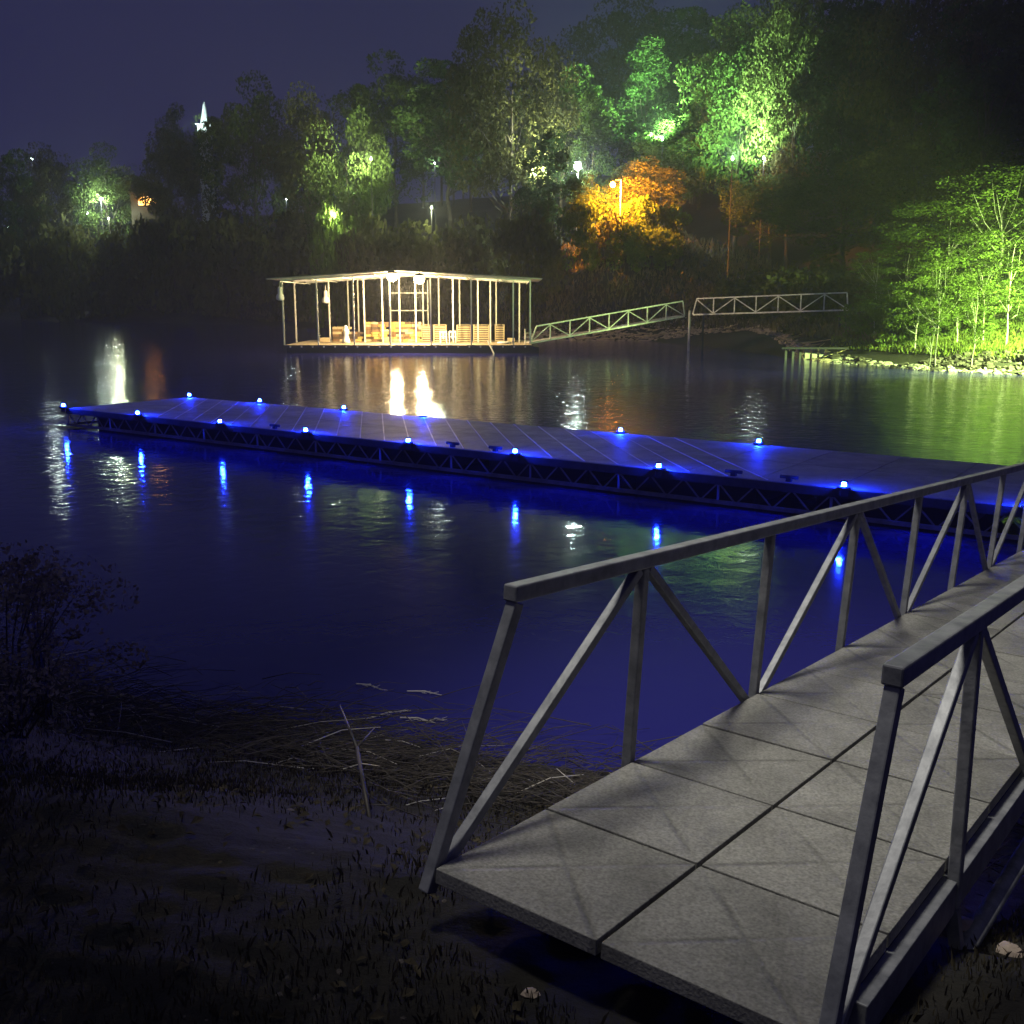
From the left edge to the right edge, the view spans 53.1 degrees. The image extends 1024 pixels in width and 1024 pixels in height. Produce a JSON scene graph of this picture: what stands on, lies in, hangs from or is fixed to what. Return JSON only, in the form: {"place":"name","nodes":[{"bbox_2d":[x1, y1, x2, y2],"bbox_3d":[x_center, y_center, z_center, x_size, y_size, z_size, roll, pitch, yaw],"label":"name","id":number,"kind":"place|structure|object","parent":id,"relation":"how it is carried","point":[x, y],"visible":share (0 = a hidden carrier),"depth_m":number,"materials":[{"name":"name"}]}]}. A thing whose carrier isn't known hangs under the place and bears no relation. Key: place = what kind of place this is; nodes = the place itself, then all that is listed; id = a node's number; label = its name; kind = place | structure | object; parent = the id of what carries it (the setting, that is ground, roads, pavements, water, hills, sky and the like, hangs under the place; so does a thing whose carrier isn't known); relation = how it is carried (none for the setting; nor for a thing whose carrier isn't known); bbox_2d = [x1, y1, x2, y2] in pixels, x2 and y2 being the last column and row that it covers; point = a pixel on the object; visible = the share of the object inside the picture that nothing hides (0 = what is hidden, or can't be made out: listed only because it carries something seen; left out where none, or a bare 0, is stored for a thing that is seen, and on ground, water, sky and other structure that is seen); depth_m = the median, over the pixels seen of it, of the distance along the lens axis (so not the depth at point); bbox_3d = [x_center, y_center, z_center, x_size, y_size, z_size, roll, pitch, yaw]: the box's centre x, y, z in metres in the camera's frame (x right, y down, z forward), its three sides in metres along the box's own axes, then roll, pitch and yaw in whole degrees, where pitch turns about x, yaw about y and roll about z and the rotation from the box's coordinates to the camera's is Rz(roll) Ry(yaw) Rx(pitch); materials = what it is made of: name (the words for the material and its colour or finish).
{"place":"outdoors","nodes":[
{"label":"outdoors","id":0,"kind":"place"},
{"bbox_2d":[0,0,1022,227],"label":"sky","id":1,"kind":"structure","parent":0,"point":[75,75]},
{"bbox_2d":[0,319,1023,814],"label":"water","id":2,"kind":"structure","parent":0,"point":[246,567],"depth_m":14.77,"materials":[{"name":"blue liquid"}]},
{"bbox_2d":[0,617,583,810],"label":"pale reeds","id":3,"kind":"object","parent":2,"relation":"in","point":[285,728],"visible":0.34,"depth_m":7.12,"materials":[{"name":"beige"}]},
{"bbox_2d":[266,270,542,352],"bbox_3d":[-6.596,-13.264,67.895,16.967,5.165,10.050,0,12,0],"label":"boathouse","id":4,"kind":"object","parent":2,"relation":"on","point":[364,346],"visible":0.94,"depth_m":64.19,"materials":[{"name":"beige wood"}]},
{"bbox_2d":[433,325,446,341],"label":"slatted crate","id":5,"kind":"object","parent":4,"relation":"on","point":[436,332],"visible":0.77,"depth_m":69.24,"materials":[{"name":"brown"}]},
{"bbox_2d":[456,325,470,341],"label":"slatted crate","id":6,"kind":"object","parent":4,"relation":"on","point":[463,333],"visible":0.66,"depth_m":69.23,"materials":[{"name":"brown"}]},
{"bbox_2d":[473,325,488,341],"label":"slatted crate","id":7,"kind":"object","parent":4,"relation":"on","point":[483,333],"visible":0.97,"depth_m":69.23,"materials":[{"name":"brown"}]},
{"bbox_2d":[526,300,684,343],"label":"gangway","id":8,"kind":"object","parent":4,"relation":"on","point":[573,334],"visible":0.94,"depth_m":66.53,"materials":[{"name":"metal"}]},
{"bbox_2d":[0,611,1023,881],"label":"dead reeds","id":9,"kind":"object","parent":2,"relation":"in","point":[276,741],"visible":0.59,"depth_m":7.12,"materials":[{"name":"brown dry reed stems"}]},
{"bbox_2d":[66,397,1023,539],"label":"floating dock","id":10,"kind":"object","parent":2,"relation":"on","point":[694,470],"visible":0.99,"depth_m":18.76,"materials":[{"name":"grey"}]},
{"bbox_2d":[0,136,1023,1023],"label":"ground","id":11,"kind":"structure","parent":0,"point":[582,984],"depth_m":3.48,"materials":[{"name":"soil"}]},
{"bbox_2d":[0,147,51,319],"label":"broadleaf tree","id":12,"kind":"object","parent":11,"relation":"on","point":[24,181],"visible":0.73,"depth_m":171.67,"materials":[{"name":"green plant"}]},
{"bbox_2d":[0,208,83,318],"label":"bush","id":13,"kind":"object","parent":11,"relation":"on","point":[13,282],"visible":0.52,"depth_m":171.91,"materials":[{"name":"green plant"}]},
{"bbox_2d":[0,555,83,715],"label":"shrub","id":14,"kind":"object","parent":11,"relation":"on","point":[40,627],"visible":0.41,"depth_m":7.21,"materials":[{"name":"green plant"}]},
{"bbox_2d":[6,142,103,243],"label":"broadleaf tree","id":15,"kind":"object","parent":11,"relation":"on","point":[56,180],"visible":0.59,"depth_m":174.81,"materials":[{"name":"green plant"}]},
{"bbox_2d":[20,223,106,321],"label":"bush","id":16,"kind":"object","parent":11,"relation":"on","point":[58,253],"visible":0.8,"depth_m":160.76,"materials":[{"name":"green plant"}]},
{"bbox_2d":[0,539,149,740],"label":"shrub","id":17,"kind":"object","parent":11,"relation":"on","point":[21,724],"visible":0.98,"depth_m":6.12,"materials":[{"name":"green plant"}]},
{"bbox_2d":[65,230,140,317],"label":"bush","id":18,"kind":"object","parent":11,"relation":"on","point":[89,289],"visible":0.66,"depth_m":159.64,"materials":[{"name":"green plant"}]},
{"bbox_2d":[62,141,147,246],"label":"broadleaf tree","id":19,"kind":"object","parent":11,"relation":"on","point":[99,187],"visible":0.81,"depth_m":170.60,"materials":[{"name":"green plant"}]},
{"bbox_2d":[102,221,170,310],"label":"bush","id":20,"kind":"object","parent":11,"relation":"on","point":[132,286],"visible":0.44,"depth_m":159.68,"materials":[{"name":"green plant"}]},
{"bbox_2d":[128,182,164,226],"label":"house","id":21,"kind":"structure","parent":11,"relation":"on","point":[137,208],"depth_m":171.36,"materials":[{"name":"grey"}]},
{"bbox_2d":[130,200,210,314],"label":"bush","id":22,"kind":"object","parent":11,"relation":"on","point":[158,250],"visible":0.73,"depth_m":152.91,"materials":[{"name":"green plant"}]},
{"bbox_2d":[130,130,215,287],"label":"broadleaf tree","id":23,"kind":"object","parent":11,"relation":"on","point":[145,187],"visible":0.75,"depth_m":156.47,"materials":[{"name":"green plant"}]},
{"bbox_2d":[154,102,217,222],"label":"broadleaf tree","id":24,"kind":"object","parent":11,"relation":"on","point":[173,133],"visible":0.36,"depth_m":202.43,"materials":[{"name":"green plant"}]},
{"bbox_2d":[196,102,218,220],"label":"church","id":25,"kind":"structure","parent":11,"relation":"on","point":[204,113],"depth_m":204.02,"materials":[{"name":"white stone"}]},
{"bbox_2d":[192,70,306,302],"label":"broadleaf tree","id":26,"kind":"object","parent":11,"relation":"on","point":[247,128],"visible":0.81,"depth_m":141.53,"materials":[{"name":"green plant"}]},
{"bbox_2d":[240,208,323,321],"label":"bush","id":27,"kind":"object","parent":11,"relation":"on","point":[288,254],"visible":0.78,"depth_m":133.76,"materials":[{"name":"green plant"}]},
{"bbox_2d":[261,81,366,304],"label":"broadleaf tree","id":28,"kind":"object","parent":11,"relation":"on","point":[286,155],"visible":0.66,"depth_m":131.88,"materials":[{"name":"green plant"}]},
{"bbox_2d":[307,199,358,329],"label":"bush","id":29,"kind":"object","parent":11,"relation":"on","point":[331,223],"visible":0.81,"depth_m":113.56,"materials":[{"name":"green plant"}]},
{"bbox_2d":[294,105,394,322],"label":"broadleaf tree","id":30,"kind":"object","parent":11,"relation":"on","point":[347,206],"visible":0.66,"depth_m":118.41,"materials":[{"name":"green plant"}]},
{"bbox_2d":[339,705,375,817],"bbox_3d":[-0.779,1.332,5.663,0.203,0.234,1.477,-3,12,-15],"label":"broken branch","id":31,"kind":"object","parent":11,"relation":"on","point":[365,796],"visible":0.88,"depth_m":5.36,"materials":[{"name":"brown wood"}]},
{"bbox_2d":[333,213,408,325],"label":"bush","id":32,"kind":"object","parent":11,"relation":"on","point":[351,259],"visible":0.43,"depth_m":113.12,"materials":[{"name":"green plant"}]},
{"bbox_2d":[327,48,451,233],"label":"broadleaf tree","id":33,"kind":"object","parent":11,"relation":"on","point":[389,89],"visible":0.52,"depth_m":131.08,"materials":[{"name":"green plant"}]},
{"bbox_2d":[355,219,458,321],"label":"bush","id":34,"kind":"object","parent":11,"relation":"on","point":[412,250],"visible":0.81,"depth_m":107.31,"materials":[{"name":"green plant"}]},
{"bbox_2d":[0,208,885,342],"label":"undergrowth","id":35,"kind":"object","parent":11,"relation":"on","point":[818,328],"visible":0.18,"depth_m":93.34,"materials":[{"name":"plant"}]},
{"bbox_2d":[386,57,500,229],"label":"broadleaf tree","id":36,"kind":"object","parent":11,"relation":"on","point":[434,126],"visible":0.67,"depth_m":120.20,"materials":[{"name":"green plant"}]},
{"bbox_2d":[434,212,510,306],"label":"bush","id":37,"kind":"object","parent":11,"relation":"on","point":[470,241],"visible":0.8,"depth_m":103.28,"materials":[{"name":"green plant"}]},
{"bbox_2d":[0,686,1018,1021],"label":"gravel","id":38,"kind":"structure","parent":11,"relation":"on","point":[338,970],"depth_m":3.61,"materials":[{"name":"gravel"}]},
{"bbox_2d":[441,0,582,269],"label":"broadleaf tree","id":39,"kind":"object","parent":11,"relation":"on","point":[473,95],"visible":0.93,"depth_m":99.87,"materials":[{"name":"green plant"}]},
{"bbox_2d":[0,667,1023,1020],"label":"leaf litter","id":40,"kind":"object","parent":11,"relation":"on","point":[378,1013],"visible":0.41,"depth_m":4.16,"materials":[{"name":"brown plant"}]},
{"bbox_2d":[0,682,1023,1023],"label":"ground cover","id":41,"kind":"object","parent":11,"relation":"on","point":[138,780],"visible":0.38,"depth_m":3.60,"materials":[{"name":"green plant"}]},
{"bbox_2d":[19,0,1023,239],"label":"woods","id":42,"kind":"object","parent":11,"relation":"on","point":[674,92],"visible":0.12,"depth_m":130.35,"materials":[{"name":"green plant"}]},
{"bbox_2d":[491,201,567,314],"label":"bush","id":43,"kind":"object","parent":11,"relation":"on","point":[523,243],"visible":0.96,"depth_m":94.68,"materials":[{"name":"green plant"}]},
{"bbox_2d":[509,125,584,288],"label":"broadleaf tree","id":44,"kind":"object","parent":11,"relation":"on","point":[547,204],"visible":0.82,"depth_m":94.99,"materials":[{"name":"green plant"}]},
{"bbox_2d":[509,63,623,216],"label":"broadleaf tree","id":45,"kind":"object","parent":11,"relation":"on","point":[580,131],"visible":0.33,"depth_m":110.30,"materials":[{"name":"green plant"}]},
{"bbox_2d":[555,199,614,271],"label":"bush","id":46,"kind":"object","parent":11,"relation":"on","point":[581,216],"visible":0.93,"depth_m":94.12,"materials":[{"name":"green plant"}]},
{"bbox_2d":[568,84,617,198],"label":"broadleaf tree","id":47,"kind":"object","parent":11,"relation":"on","point":[594,131],"visible":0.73,"depth_m":105.77,"materials":[{"name":"green plant"}]},
{"bbox_2d":[565,170,632,227],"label":"broadleaf tree","id":48,"kind":"object","parent":11,"relation":"on","point":[590,194],"visible":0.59,"depth_m":96.41,"materials":[{"name":"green plant"}]},
{"bbox_2d":[589,210,635,261],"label":"bush","id":49,"kind":"object","parent":11,"relation":"on","point":[602,248],"visible":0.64,"depth_m":93.26,"materials":[{"name":"green plant"}]},
{"bbox_2d":[549,0,694,199],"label":"broadleaf tree","id":50,"kind":"object","parent":11,"relation":"on","point":[623,29],"visible":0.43,"depth_m":139.15,"materials":[{"name":"green plant"}]},
{"bbox_2d":[605,220,658,271],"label":"bush","id":51,"kind":"object","parent":11,"relation":"on","point":[630,236],"visible":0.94,"depth_m":92.00,"materials":[{"name":"green plant"}]},
{"bbox_2d":[613,194,660,238],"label":"bush","id":52,"kind":"object","parent":11,"relation":"on","point":[640,207],"visible":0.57,"depth_m":93.93,"materials":[{"name":"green plant"}]},
{"bbox_2d":[602,155,688,234],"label":"broadleaf tree","id":53,"kind":"object","parent":11,"relation":"on","point":[631,179],"visible":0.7,"depth_m":95.97,"materials":[{"name":"orange plant"}]},
{"bbox_2d":[605,34,687,193],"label":"broadleaf tree","id":54,"kind":"object","parent":11,"relation":"on","point":[648,72],"visible":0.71,"depth_m":110.43,"materials":[{"name":"green plant"}]},
{"bbox_2d":[633,225,684,270],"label":"bush","id":55,"kind":"object","parent":11,"relation":"on","point":[662,246],"visible":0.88,"depth_m":92.62,"materials":[{"name":"green plant"}]},
{"bbox_2d":[645,204,692,254],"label":"bush","id":56,"kind":"object","parent":11,"relation":"on","point":[671,218],"visible":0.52,"depth_m":94.72,"materials":[{"name":"green plant"}]},
{"bbox_2d":[522,315,831,362],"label":"shore rubble","id":57,"kind":"object","parent":11,"relation":"on","point":[758,330],"visible":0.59,"depth_m":83.60,"materials":[{"name":"stone"}]},
{"bbox_2d":[628,113,746,234],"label":"broadleaf tree","id":58,"kind":"object","parent":11,"relation":"on","point":[679,150],"visible":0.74,"depth_m":105.99,"materials":[{"name":"green plant"}]},
{"bbox_2d":[639,6,750,204],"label":"broadleaf tree","id":59,"kind":"object","parent":11,"relation":"on","point":[697,46],"visible":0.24,"depth_m":130.16,"materials":[{"name":"green plant"}]},
{"bbox_2d":[701,315,704,349],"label":"support post","id":60,"kind":"object","parent":11,"relation":"on","point":[702,340],"visible":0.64,"depth_m":68.43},
{"bbox_2d":[692,292,848,314],"bbox_3d":[16.620,-13.343,65.750,10.496,1.482,1.295,9,14,36],"label":"gangway","id":61,"kind":"object","parent":60,"relation":"on","point":[755,311],"visible":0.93,"depth_m":64.97,"materials":[{"name":"metal"}]},
{"bbox_2d":[579,321,846,356],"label":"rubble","id":62,"kind":"object","parent":11,"relation":"on","point":[803,344],"visible":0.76,"depth_m":83.47,"materials":[{"name":"stone"}]},
{"bbox_2d":[419,462,1023,1023],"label":"gangway","id":63,"kind":"object","parent":11,"relation":"on","point":[793,848],"visible":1,"depth_m":3.49,"materials":[{"name":"metal"}]},
{"bbox_2d":[673,10,805,254],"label":"broadleaf tree","id":64,"kind":"object","parent":11,"relation":"on","point":[714,102],"visible":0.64,"depth_m":100.98,"materials":[{"name":"green plant"}]},
{"bbox_2d":[702,266,806,322],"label":"bush","id":65,"kind":"object","parent":11,"relation":"on","point":[749,284],"visible":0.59,"depth_m":78.95,"materials":[{"name":"green plant"}]},
{"bbox_2d":[699,0,834,173],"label":"broadleaf tree","id":66,"kind":"object","parent":11,"relation":"on","point":[758,20],"visible":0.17,"depth_m":117.81,"materials":[{"name":"green plant"}]},
{"bbox_2d":[713,158,829,269],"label":"broadleaf tree","id":67,"kind":"object","parent":11,"relation":"on","point":[743,205],"visible":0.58,"depth_m":95.69,"materials":[{"name":"green plant"}]},
{"bbox_2d":[733,0,846,268],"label":"broadleaf tree","id":68,"kind":"object","parent":11,"relation":"on","point":[775,82],"visible":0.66,"depth_m":93.55,"materials":[{"name":"green plant"}]},
{"bbox_2d":[782,347,848,358],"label":"old jetty","id":69,"kind":"object","parent":11,"relation":"on","point":[814,352],"visible":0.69,"depth_m":57.20,"materials":[{"name":"wood"}]},
{"bbox_2d":[753,254,892,323],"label":"bush","id":70,"kind":"object","parent":11,"relation":"on","point":[828,276],"visible":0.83,"depth_m":70.29,"materials":[{"name":"green plant"}]},
{"bbox_2d":[754,160,925,275],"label":"broadleaf tree","id":71,"kind":"object","parent":11,"relation":"on","point":[815,226],"visible":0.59,"depth_m":84.99,"materials":[{"name":"green plant"}]},
{"bbox_2d":[790,0,921,264],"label":"broadleaf tree","id":72,"kind":"object","parent":11,"relation":"on","point":[835,60],"visible":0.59,"depth_m":85.52,"materials":[{"name":"green plant"}]},
{"bbox_2d":[854,281,895,333],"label":"young tree","id":73,"kind":"object","parent":11,"relation":"on","point":[878,286],"visible":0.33,"depth_m":58.82,"materials":[{"name":"green plant"}]},
{"bbox_2d":[846,244,905,299],"bbox_3d":[23.049,-14.097,64.558,3.682,5.267,4.201,10,15,39],"label":"young tree","id":74,"kind":"object","parent":11,"relation":"on","point":[872,267],"visible":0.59,"depth_m":64.07,"materials":[{"name":"green plant"}]},
{"bbox_2d":[867,278,925,338],"bbox_3d":[21.004,-10.851,56.190,3.082,3.854,3.198,-2,12,-9],"label":"young tree","id":75,"kind":"object","parent":11,"relation":"on","point":[891,287],"visible":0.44,"depth_m":55.86,"materials":[{"name":"green plant"}]},
{"bbox_2d":[866,297,931,347],"bbox_3d":[20.984,-9.968,55.031,3.206,3.148,3.187,-2,12,-12],"label":"bush","id":76,"kind":"object","parent":11,"relation":"on","point":[887,314],"visible":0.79,"depth_m":54.82,"materials":[{"name":"green plant"}]},
{"bbox_2d":[871,242,944,299],"bbox_3d":[23.410,-13.151,60.456,3.459,5.510,3.946,-9,14,-36],"label":"young tree","id":77,"kind":"object","parent":11,"relation":"on","point":[898,258],"visible":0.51,"depth_m":60.41,"materials":[{"name":"green plant"}]},
{"bbox_2d":[882,280,952,336],"bbox_3d":[22.730,-11.311,58.045,3.716,3.870,3.694,-1,12,-3],"label":"bush","id":78,"kind":"object","parent":11,"relation":"on","point":[910,291],"visible":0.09,"depth_m":57.62,"materials":[{"name":"green plant"}]},
{"bbox_2d":[888,273,953,349],"bbox_3d":[20.915,-10.170,53.075,3.151,4.388,2.762,0,12,-2],"label":"young tree","id":79,"kind":"object","parent":11,"relation":"on","point":[909,313],"visible":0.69,"depth_m":52.81,"materials":[{"name":"green plant"}]},
{"bbox_2d":[833,0,1010,278],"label":"broadleaf tree","id":80,"kind":"object","parent":11,"relation":"on","point":[927,75],"visible":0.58,"depth_m":76.39,"materials":[{"name":"green plant"}]},
{"bbox_2d":[820,349,1023,374],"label":"dark rubble","id":81,"kind":"object","parent":11,"relation":"on","point":[962,360],"visible":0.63,"depth_m":48.95,"materials":[{"name":"stone"}]},
{"bbox_2d":[829,124,1017,281],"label":"broadleaf tree","id":82,"kind":"object","parent":11,"relation":"on","point":[867,193],"visible":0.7,"depth_m":72.61,"materials":[{"name":"green plant"}]},
{"bbox_2d":[830,250,1023,359],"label":"grass","id":83,"kind":"structure","parent":11,"relation":"on","point":[997,344],"depth_m":53.55,"materials":[{"name":"plant"}]},
{"bbox_2d":[832,357,1023,374],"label":"pale rubble","id":84,"kind":"object","parent":11,"relation":"on","point":[950,368],"visible":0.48,"depth_m":48.92,"materials":[{"name":"stone"}]},
{"bbox_2d":[912,293,953,370],"bbox_3d":[19.256,-7.899,47.324,1.912,4.371,1.984,11,16,44],"label":"young tree","id":85,"kind":"object","parent":11,"relation":"on","point":[926,328],"visible":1,"depth_m":46.98,"materials":[{"name":"green plant"}]},
{"bbox_2d":[899,249,969,366],"bbox_3d":[20.416,-9.562,49.292,3.248,6.017,3.130,10,15,40],"label":"young tree","id":86,"kind":"object","parent":11,"relation":"on","point":[926,290],"visible":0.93,"depth_m":48.92,"materials":[{"name":"green plant"}]},
{"bbox_2d":[903,291,973,338],"bbox_3d":[23.320,-10.556,55.866,3.590,3.193,3.569,1,12,6],"label":"bush","id":87,"kind":"object","parent":11,"relation":"on","point":[951,329],"visible":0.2,"depth_m":55.46,"materials":[{"name":"green plant"}]},
{"bbox_2d":[873,193,1023,286],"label":"young tree","id":88,"kind":"object","parent":11,"relation":"on","point":[916,211],"visible":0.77,"depth_m":57.95,"materials":[{"name":"green plant"}]},
{"bbox_2d":[941,916,973,935],"bbox_3d":[1.614,1.505,3.686,0.136,0.096,0.136,6,13,25],"label":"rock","id":89,"kind":"object","parent":11,"relation":"on","point":[967,922],"visible":0.26,"depth_m":3.66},
{"bbox_2d":[925,264,995,341],"bbox_3d":[22.671,-10.310,51.877,2.957,4.551,3.374,1,12,3],"label":"young tree","id":90,"kind":"object","parent":11,"relation":"on","point":[962,288],"visible":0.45,"depth_m":51.75,"materials":[{"name":"green plant"}]},
{"bbox_2d":[937,275,994,328],"bbox_3d":[25.458,-11.423,57.016,3.962,3.434,3.985,2,12,9],"label":"bush","id":91,"kind":"object","parent":11,"relation":"on","point":[958,287],"visible":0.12,"depth_m":55.97,"materials":[{"name":"green plant"}]},
{"bbox_2d":[911,0,1023,276],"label":"broadleaf tree","id":92,"kind":"object","parent":11,"relation":"on","point":[988,124],"visible":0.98,"depth_m":67.32,"materials":[{"name":"green plant"}]},
{"bbox_2d":[912,162,1023,315],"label":"young tree","id":93,"kind":"object","parent":11,"relation":"on","point":[1011,204],"visible":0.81,"depth_m":55.66,"materials":[{"name":"green plant"}]},
{"bbox_2d":[954,279,1000,366],"bbox_3d":[21.641,-8.528,47.823,2.029,4.551,2.315,5,13,22],"label":"young tree","id":94,"kind":"object","parent":11,"relation":"on","point":[973,323],"visible":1,"depth_m":47.51,"materials":[{"name":"green plant"}]},
{"bbox_2d":[958,247,1022,343],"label":"young tree","id":95,"kind":"object","parent":11,"relation":"on","point":[989,261],"visible":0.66,"depth_m":50.71,"materials":[{"name":"green plant"}]},
{"bbox_2d":[958,291,1023,331],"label":"bush","id":96,"kind":"object","parent":11,"relation":"on","point":[989,317],"visible":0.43,"depth_m":54.35,"materials":[{"name":"green plant"}]},
{"bbox_2d":[973,230,1023,345],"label":"young tree","id":97,"kind":"object","parent":11,"relation":"on","point":[1001,291],"visible":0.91,"depth_m":49.64,"materials":[{"name":"green plant"}]},
{"bbox_2d":[985,266,1023,319],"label":"young tree","id":98,"kind":"object","parent":11,"relation":"on","point":[1016,278],"visible":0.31,"depth_m":55.13,"materials":[{"name":"green plant"}]},
{"bbox_2d":[996,941,1023,957],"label":"rock","id":99,"kind":"object","parent":11,"relation":"on","point":[1005,947],"visible":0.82,"depth_m":3.48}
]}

